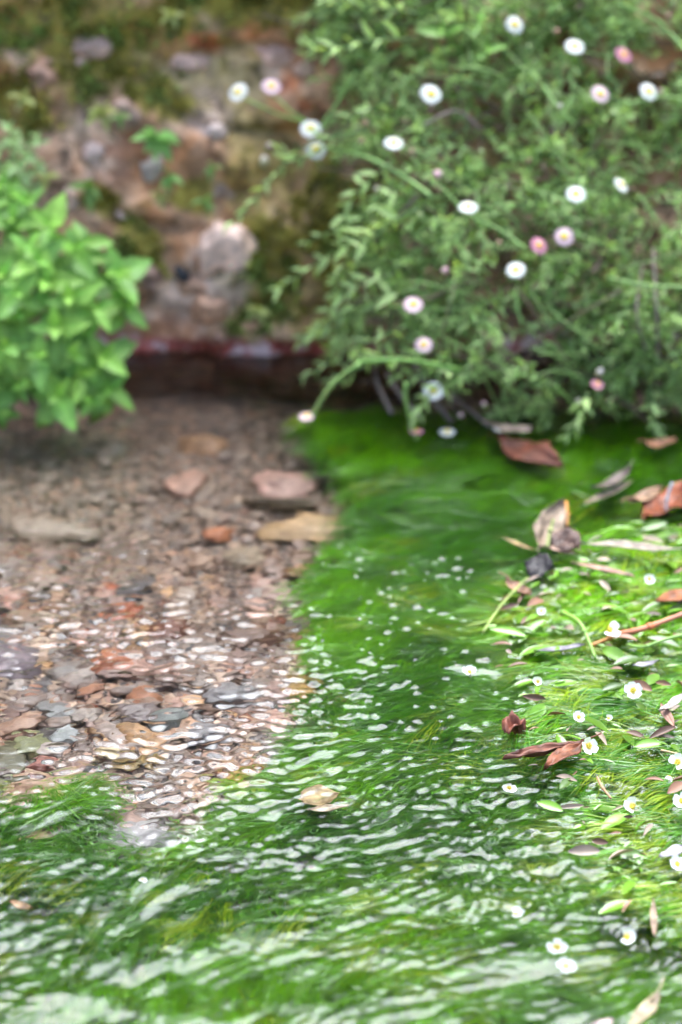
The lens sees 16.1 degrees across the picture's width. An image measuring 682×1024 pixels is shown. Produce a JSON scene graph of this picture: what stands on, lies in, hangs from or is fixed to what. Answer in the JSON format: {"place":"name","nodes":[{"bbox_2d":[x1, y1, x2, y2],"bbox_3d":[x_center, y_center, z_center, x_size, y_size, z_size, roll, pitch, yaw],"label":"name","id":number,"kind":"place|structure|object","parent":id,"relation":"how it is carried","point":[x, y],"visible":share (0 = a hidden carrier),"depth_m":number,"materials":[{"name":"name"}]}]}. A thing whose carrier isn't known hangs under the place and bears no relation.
{"place":"outdoors","nodes":[
{"label":"outdoors","id":0,"kind":"place"},
{"bbox_2d":[0,341,681,1023],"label":"water","id":1,"kind":"structure","parent":0,"point":[256,741],"depth_m":1.60,"materials":[{"name":"green liquid"}]},
{"bbox_2d":[0,168,151,429],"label":"leafy plant","id":2,"kind":"object","parent":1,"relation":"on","point":[30,357],"visible":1,"depth_m":2.05,"materials":[{"name":"green plant"}]},
{"bbox_2d":[462,666,475,675],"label":"water crowfoot flower","id":3,"kind":"object","parent":1,"relation":"on","point":[467,670],"visible":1,"depth_m":1.65,"materials":[{"name":"white plant"}]},
{"bbox_2d":[482,577,527,633],"bbox_3d":[0.117,0.066,1.735,0.006,0.012,0.076,13,28,25],"label":"floating stem","id":4,"kind":"object","parent":1,"relation":"on","point":[501,605],"visible":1,"depth_m":1.73,"materials":[{"name":"green plant"}]},
{"bbox_2d":[482,421,531,432],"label":"fallen leaf","id":5,"kind":"object","parent":1,"relation":"on","point":[512,428],"visible":1,"depth_m":2.02,"materials":[{"name":"grey plant"}]},
{"bbox_2d":[502,710,525,735],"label":"fallen leaf","id":6,"kind":"object","parent":1,"relation":"on","point":[513,723],"visible":1,"depth_m":1.58,"materials":[{"name":"brown plant"}]},
{"bbox_2d":[498,572,530,595],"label":"fallen leaf","id":7,"kind":"object","parent":1,"relation":"on","point":[513,585],"visible":1,"depth_m":1.76,"materials":[{"name":"brown plant"}]},
{"bbox_2d":[502,537,536,550],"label":"fallen leaf","id":8,"kind":"object","parent":1,"relation":"on","point":[517,543],"visible":1,"depth_m":1.84,"materials":[{"name":"beige plant"}]},
{"bbox_2d":[486,433,563,467],"bbox_3d":[0.152,-0.052,1.993,0.032,0.010,0.088,-26,35,-32],"label":"fallen leaf","id":9,"kind":"object","parent":1,"relation":"on","point":[542,453],"visible":1,"depth_m":1.99,"materials":[{"name":"brown plant"}]},
{"bbox_2d":[371,416,681,970],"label":"waterweed","id":10,"kind":"object","parent":1,"relation":"in","point":[657,567],"visible":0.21,"depth_m":1.62,"materials":[{"name":"green plant"}]},
{"bbox_2d":[533,677,541,685],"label":"water crowfoot flower","id":11,"kind":"object","parent":1,"relation":"on","point":[537,681],"visible":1,"depth_m":1.63,"materials":[{"name":"white plant"}]},
{"bbox_2d":[524,553,554,578],"bbox_3d":[0.147,0.040,1.791,0.024,0.007,0.025,4,45,22],"label":"stone","id":12,"kind":"object","parent":1,"relation":"on","point":[540,564],"visible":1,"depth_m":1.79,"materials":[{"name":"grey stone"}]},
{"bbox_2d":[536,606,545,614],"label":"water crowfoot flower","id":13,"kind":"object","parent":1,"relation":"on","point":[541,610],"visible":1,"depth_m":1.72,"materials":[{"name":"white plant"}]},
{"bbox_2d":[533,498,566,552],"bbox_3d":[0.159,0.010,1.832,0.023,0.008,0.054,30,62,3],"label":"fallen leaf","id":14,"kind":"object","parent":1,"relation":"on","point":[556,511],"visible":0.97,"depth_m":1.83,"materials":[{"name":"beige plant"}]},
{"bbox_2d":[545,519,554,547],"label":"floating stem","id":15,"kind":"object","parent":1,"relation":"on","point":[550,529],"visible":1,"depth_m":1.81,"materials":[{"name":"plant"}]},
{"bbox_2d":[502,733,600,759],"bbox_3d":[0.136,0.151,1.550,0.070,0.006,0.010,-8,26,-17],"label":"fallen leaf","id":16,"kind":"object","parent":1,"relation":"on","point":[544,749],"visible":1,"depth_m":1.55,"materials":[{"name":"brown plant"}]},
{"bbox_2d":[534,643,584,651],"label":"fallen leaf","id":17,"kind":"object","parent":1,"relation":"on","point":[563,648],"visible":1,"depth_m":1.68,"materials":[{"name":"plant"}]},
{"bbox_2d":[546,544,572,551],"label":"fallen leaf","id":18,"kind":"object","parent":1,"relation":"on","point":[552,547],"visible":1,"depth_m":1.81,"materials":[{"name":"beige plant"}]},
{"bbox_2d":[546,527,580,552],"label":"fallen leaf","id":19,"kind":"object","parent":1,"relation":"on","point":[562,540],"visible":1,"depth_m":1.81,"materials":[{"name":"brown plant"}]},
{"bbox_2d":[543,739,583,769],"bbox_3d":[0.142,0.154,1.540,0.013,0.005,0.042,21,32,37],"label":"fallen leaf","id":20,"kind":"object","parent":1,"relation":"on","point":[560,754],"visible":1,"depth_m":1.54,"materials":[{"name":"brown plant"}]},
{"bbox_2d":[565,500,569,526],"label":"floating stem","id":21,"kind":"object","parent":1,"relation":"on","point":[567,514],"visible":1,"depth_m":1.85,"materials":[{"name":"orange plant"}]},
{"bbox_2d":[560,610,596,659],"bbox_3d":[0.167,0.083,1.691,0.005,0.015,0.063,-8,26,-16],"label":"floating stem","id":22,"kind":"object","parent":1,"relation":"on","point":[584,630],"visible":1,"depth_m":1.68,"materials":[{"name":"green plant"}]},
{"bbox_2d":[573,711,584,721],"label":"water crowfoot flower","id":23,"kind":"object","parent":1,"relation":"on","point":[578,716],"visible":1,"depth_m":1.59,"materials":[{"name":"white plant"}]},
{"bbox_2d":[488,513,681,913],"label":"leaves","id":24,"kind":"object","parent":1,"relation":"on","point":[616,653],"depth_m":1.68,"materials":[{"name":"green plant"}]},
{"bbox_2d":[582,737,598,754],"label":"water crowfoot flower","id":25,"kind":"object","parent":1,"relation":"on","point":[589,745],"visible":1,"depth_m":1.54,"materials":[{"name":"white plant"}]},
{"bbox_2d":[571,561,635,576],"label":"fallen leaf","id":26,"kind":"object","parent":1,"relation":"on","point":[604,569],"visible":1,"depth_m":1.78,"materials":[{"name":"beige plant"}]},
{"bbox_2d":[592,635,614,646],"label":"floating stem","id":27,"kind":"object","parent":1,"relation":"on","point":[606,639],"visible":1,"depth_m":1.69,"materials":[{"name":"brown plant"}]},
{"bbox_2d":[596,777,611,798],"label":"floating stem","id":28,"kind":"object","parent":1,"relation":"on","point":[603,788],"visible":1,"depth_m":1.51,"materials":[{"name":"beige plant"}]},
{"bbox_2d":[583,480,631,503],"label":"fallen leaf","id":29,"kind":"object","parent":1,"relation":"on","point":[610,491],"visible":1,"depth_m":1.92,"materials":[{"name":"grey plant"}]},
{"bbox_2d":[606,714,612,721],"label":"water crowfoot flower","id":30,"kind":"object","parent":1,"relation":"on","point":[609,716],"visible":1,"depth_m":1.59,"materials":[{"name":"white plant"}]},
{"bbox_2d":[601,621,620,637],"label":"water crowfoot flower","id":31,"kind":"object","parent":1,"relation":"on","point":[613,626],"visible":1,"depth_m":1.69,"materials":[{"name":"white plant"}]},
{"bbox_2d":[592,459,633,488],"bbox_3d":[0.216,-0.028,1.919,0.012,0.012,0.059,20,32,36],"label":"fallen leaf","id":32,"kind":"object","parent":1,"relation":"on","point":[616,478],"visible":1,"depth_m":1.92,"materials":[{"name":"grey plant"}]},
{"bbox_2d":[621,928,635,943],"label":"water crowfoot flower","id":33,"kind":"object","parent":1,"relation":"on","point":[629,934],"visible":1,"depth_m":1.36,"materials":[{"name":"white plant"}]},
{"bbox_2d":[623,797,635,812],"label":"water crowfoot flower","id":34,"kind":"object","parent":1,"relation":"on","point":[629,803],"visible":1,"depth_m":1.48,"materials":[{"name":"white plant"}]},
{"bbox_2d":[581,540,681,550],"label":"fallen leaf","id":35,"kind":"object","parent":1,"relation":"on","point":[634,545],"visible":1,"depth_m":1.81,"materials":[{"name":"beige plant"}]},
{"bbox_2d":[624,682,641,698],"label":"water crowfoot flower","id":36,"kind":"object","parent":1,"relation":"on","point":[632,689],"visible":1,"depth_m":1.61,"materials":[{"name":"white plant"}]},
{"bbox_2d":[621,485,662,501],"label":"fallen leaf","id":37,"kind":"object","parent":1,"relation":"on","point":[647,494],"visible":1,"depth_m":1.89,"materials":[{"name":"brown plant"}]},
{"bbox_2d":[632,659,659,666],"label":"fallen leaf","id":38,"kind":"object","parent":1,"relation":"on","point":[644,664],"visible":1,"depth_m":1.66,"materials":[{"name":"plant"}]},
{"bbox_2d":[629,977,663,1023],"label":"fallen leaf","id":39,"kind":"object","parent":1,"relation":"on","point":[645,1009],"visible":1,"depth_m":1.31,"materials":[{"name":"beige plant"}]},
{"bbox_2d":[644,574,654,583],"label":"water crowfoot flower","id":40,"kind":"object","parent":1,"relation":"on","point":[649,578],"visible":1,"depth_m":1.76,"materials":[{"name":"white plant"}]},
{"bbox_2d":[650,898,656,936],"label":"fallen leaf","id":41,"kind":"object","parent":1,"relation":"on","point":[653,916],"visible":1,"depth_m":1.39,"materials":[{"name":"beige plant"}]},
{"bbox_2d":[626,634,681,647],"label":"floating stem","id":42,"kind":"object","parent":1,"relation":"on","point":[656,642],"visible":1,"depth_m":1.66,"materials":[{"name":"green plant"}]},
{"bbox_2d":[637,437,676,447],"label":"fallen leaf","id":43,"kind":"object","parent":1,"relation":"on","point":[658,442],"visible":1,"depth_m":2.00,"materials":[{"name":"brown plant"}]},
{"bbox_2d":[642,481,681,519],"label":"fallen leaf","id":44,"kind":"object","parent":1,"relation":"on","point":[655,506],"visible":0.96,"depth_m":1.89,"materials":[{"name":"brown plant"}]},
{"bbox_2d":[665,482,673,510],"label":"floating stem","id":45,"kind":"object","parent":44,"relation":"on","point":[668,493],"visible":1,"depth_m":1.87,"materials":[{"name":"plant"}]},
{"bbox_2d":[660,703,674,727],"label":"fallen leaf","id":46,"kind":"object","parent":1,"relation":"on","point":[666,714],"visible":1,"depth_m":1.59,"materials":[{"name":"brown plant"}]},
{"bbox_2d":[655,589,681,601],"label":"fallen leaf","id":47,"kind":"object","parent":1,"relation":"on","point":[672,595],"visible":1,"depth_m":1.74,"materials":[{"name":"brown plant"}]},
{"bbox_2d":[661,749,676,753],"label":"floating stem","id":48,"kind":"object","parent":1,"relation":"on","point":[667,751],"visible":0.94,"depth_m":1.55,"materials":[{"name":"beige plant"}]},
{"bbox_2d":[659,844,681,856],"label":"fallen leaf","id":49,"kind":"object","parent":1,"relation":"on","point":[675,849],"visible":1,"depth_m":1.44,"materials":[{"name":"white plant"}]},
{"bbox_2d":[659,693,681,711],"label":"fallen leaf","id":50,"kind":"object","parent":1,"relation":"on","point":[674,701],"visible":1,"depth_m":1.60,"materials":[{"name":"plant"}]},
{"bbox_2d":[664,764,676,782],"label":"water crowfoot flower","id":51,"kind":"object","parent":1,"relation":"on","point":[669,777],"visible":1,"depth_m":1.51,"materials":[{"name":"white plant"}]},
{"bbox_2d":[668,753,681,769],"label":"water crowfoot flower","id":52,"kind":"object","parent":1,"relation":"on","point":[675,758],"visible":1,"depth_m":1.53,"materials":[{"name":"white plant"}]},
{"bbox_2d":[670,854,681,869],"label":"water crowfoot flower","id":53,"kind":"object","parent":1,"relation":"on","point":[676,862],"visible":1,"depth_m":1.43,"materials":[{"name":"white plant"}]},
{"bbox_2d":[673,792,681,807],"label":"water crowfoot flower","id":54,"kind":"object","parent":1,"relation":"on","point":[677,800],"visible":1,"depth_m":1.49,"materials":[{"name":"white plant"}]},
{"bbox_2d":[592,1018,612,1023],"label":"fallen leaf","id":55,"kind":"object","parent":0,"point":[608,1021],"visible":1,"depth_m":1.30,"materials":[{"name":"white plant"}]},
{"label":"ground","id":56,"kind":"structure","parent":0,"visible":0},
{"bbox_2d":[0,0,681,355],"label":"rock wall","id":57,"kind":"structure","parent":56,"relation":"on","point":[187,306],"depth_m":2.17,"materials":[{"name":"stone"}]},
{"bbox_2d":[6,87,36,110],"bbox_3d":[-0.283,-0.372,2.157,0.027,0.022,0.035,0,25,0],"label":"wall sprout","id":58,"kind":"object","parent":57,"relation":"attached to","point":[29,101],"depth_m":2.15,"materials":[{"name":"green plant"}]},
{"bbox_2d":[0,120,50,207],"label":"leaved plant","id":59,"kind":"object","parent":57,"relation":"attached to","point":[12,168],"visible":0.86,"depth_m":2.08,"materials":[{"name":"green plant"}]},
{"bbox_2d":[30,167,59,196],"bbox_3d":[-0.263,-0.299,2.156,0.030,0.027,0.035,0,25,0],"label":"wall sprout","id":60,"kind":"object","parent":57,"relation":"attached to","point":[44,181],"depth_m":2.15,"materials":[{"name":"green plant"}]},
{"bbox_2d":[67,179,99,214],"bbox_3d":[-0.224,-0.287,2.171,0.025,0.034,0.040,13,28,25],"label":"wall sprout","id":61,"kind":"object","parent":57,"relation":"attached to","point":[91,193],"depth_m":2.16,"materials":[{"name":"green plant"}]},
{"bbox_2d":[85,102,118,132],"bbox_3d":[-0.207,-0.355,2.155,0.029,0.030,0.038,10,27,21],"label":"wall sprout","id":62,"kind":"object","parent":57,"relation":"attached to","point":[98,112],"depth_m":2.15,"materials":[{"name":"green plant"}]},
{"bbox_2d":[108,108,130,128],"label":"wall sprout","id":63,"kind":"object","parent":57,"relation":"attached to","point":[119,117],"depth_m":2.14,"materials":[{"name":"green plant"}]},
{"bbox_2d":[130,127,179,162],"bbox_3d":[-0.165,-0.331,2.154,0.045,0.033,0.041,0,25,0],"label":"wall sprout","id":64,"kind":"object","parent":57,"relation":"attached to","point":[156,144],"depth_m":2.14,"materials":[{"name":"green plant"}]},
{"bbox_2d":[148,189,168,209],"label":"wall sprout","id":65,"kind":"object","parent":57,"relation":"attached to","point":[159,198],"depth_m":2.16,"materials":[{"name":"green plant"}]},
{"bbox_2d":[159,167,183,194],"bbox_3d":[-0.155,-0.300,2.163,0.022,0.027,0.033,-8,26,-16],"label":"wall sprout","id":66,"kind":"object","parent":57,"relation":"attached to","point":[167,181],"depth_m":2.15,"materials":[{"name":"green plant"}]},
{"bbox_2d":[159,7,183,27],"bbox_3d":[-0.145,-0.441,2.142,0.022,0.021,0.035,8,26,16],"label":"wall sprout","id":67,"kind":"object","parent":57,"relation":"attached to","point":[171,14],"depth_m":2.13,"materials":[{"name":"green plant"}]},
{"bbox_2d":[0,0,387,341],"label":"moss","id":68,"kind":"object","parent":57,"relation":"on","point":[69,8],"visible":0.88,"depth_m":2.16,"materials":[{"name":"green plant"}]},
{"bbox_2d":[190,195,214,213],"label":"wall sprout","id":69,"kind":"object","parent":57,"relation":"attached to","point":[207,205],"depth_m":2.15,"materials":[{"name":"green plant"}]},
{"bbox_2d":[203,162,222,181],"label":"wall sprout","id":70,"kind":"object","parent":57,"relation":"attached to","point":[211,170],"depth_m":2.14,"materials":[{"name":"green plant"}]},
{"bbox_2d":[245,305,270,324],"bbox_3d":[-0.079,-0.182,2.177,0.022,0.020,0.034,-9,27,-19],"label":"wall sprout","id":71,"kind":"object","parent":57,"relation":"attached to","point":[259,312],"depth_m":2.17,"materials":[{"name":"green plant"}]},
{"bbox_2d":[222,0,681,442],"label":"fleabane plant","id":72,"kind":"object","parent":57,"relation":"on","point":[577,193],"visible":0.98,"depth_m":2.05,"materials":[{"name":"green plant"}]},
{"bbox_2d":[414,9,508,72],"bbox_3d":[0.102,-0.395,2.040,0.052,0.059,0.064,-20,31,-36],"label":"broad leaved sprig","id":73,"kind":"object","parent":72,"relation":"attached to","point":[435,31],"visible":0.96,"depth_m":2.04,"materials":[{"name":"green plant"}]}
]}

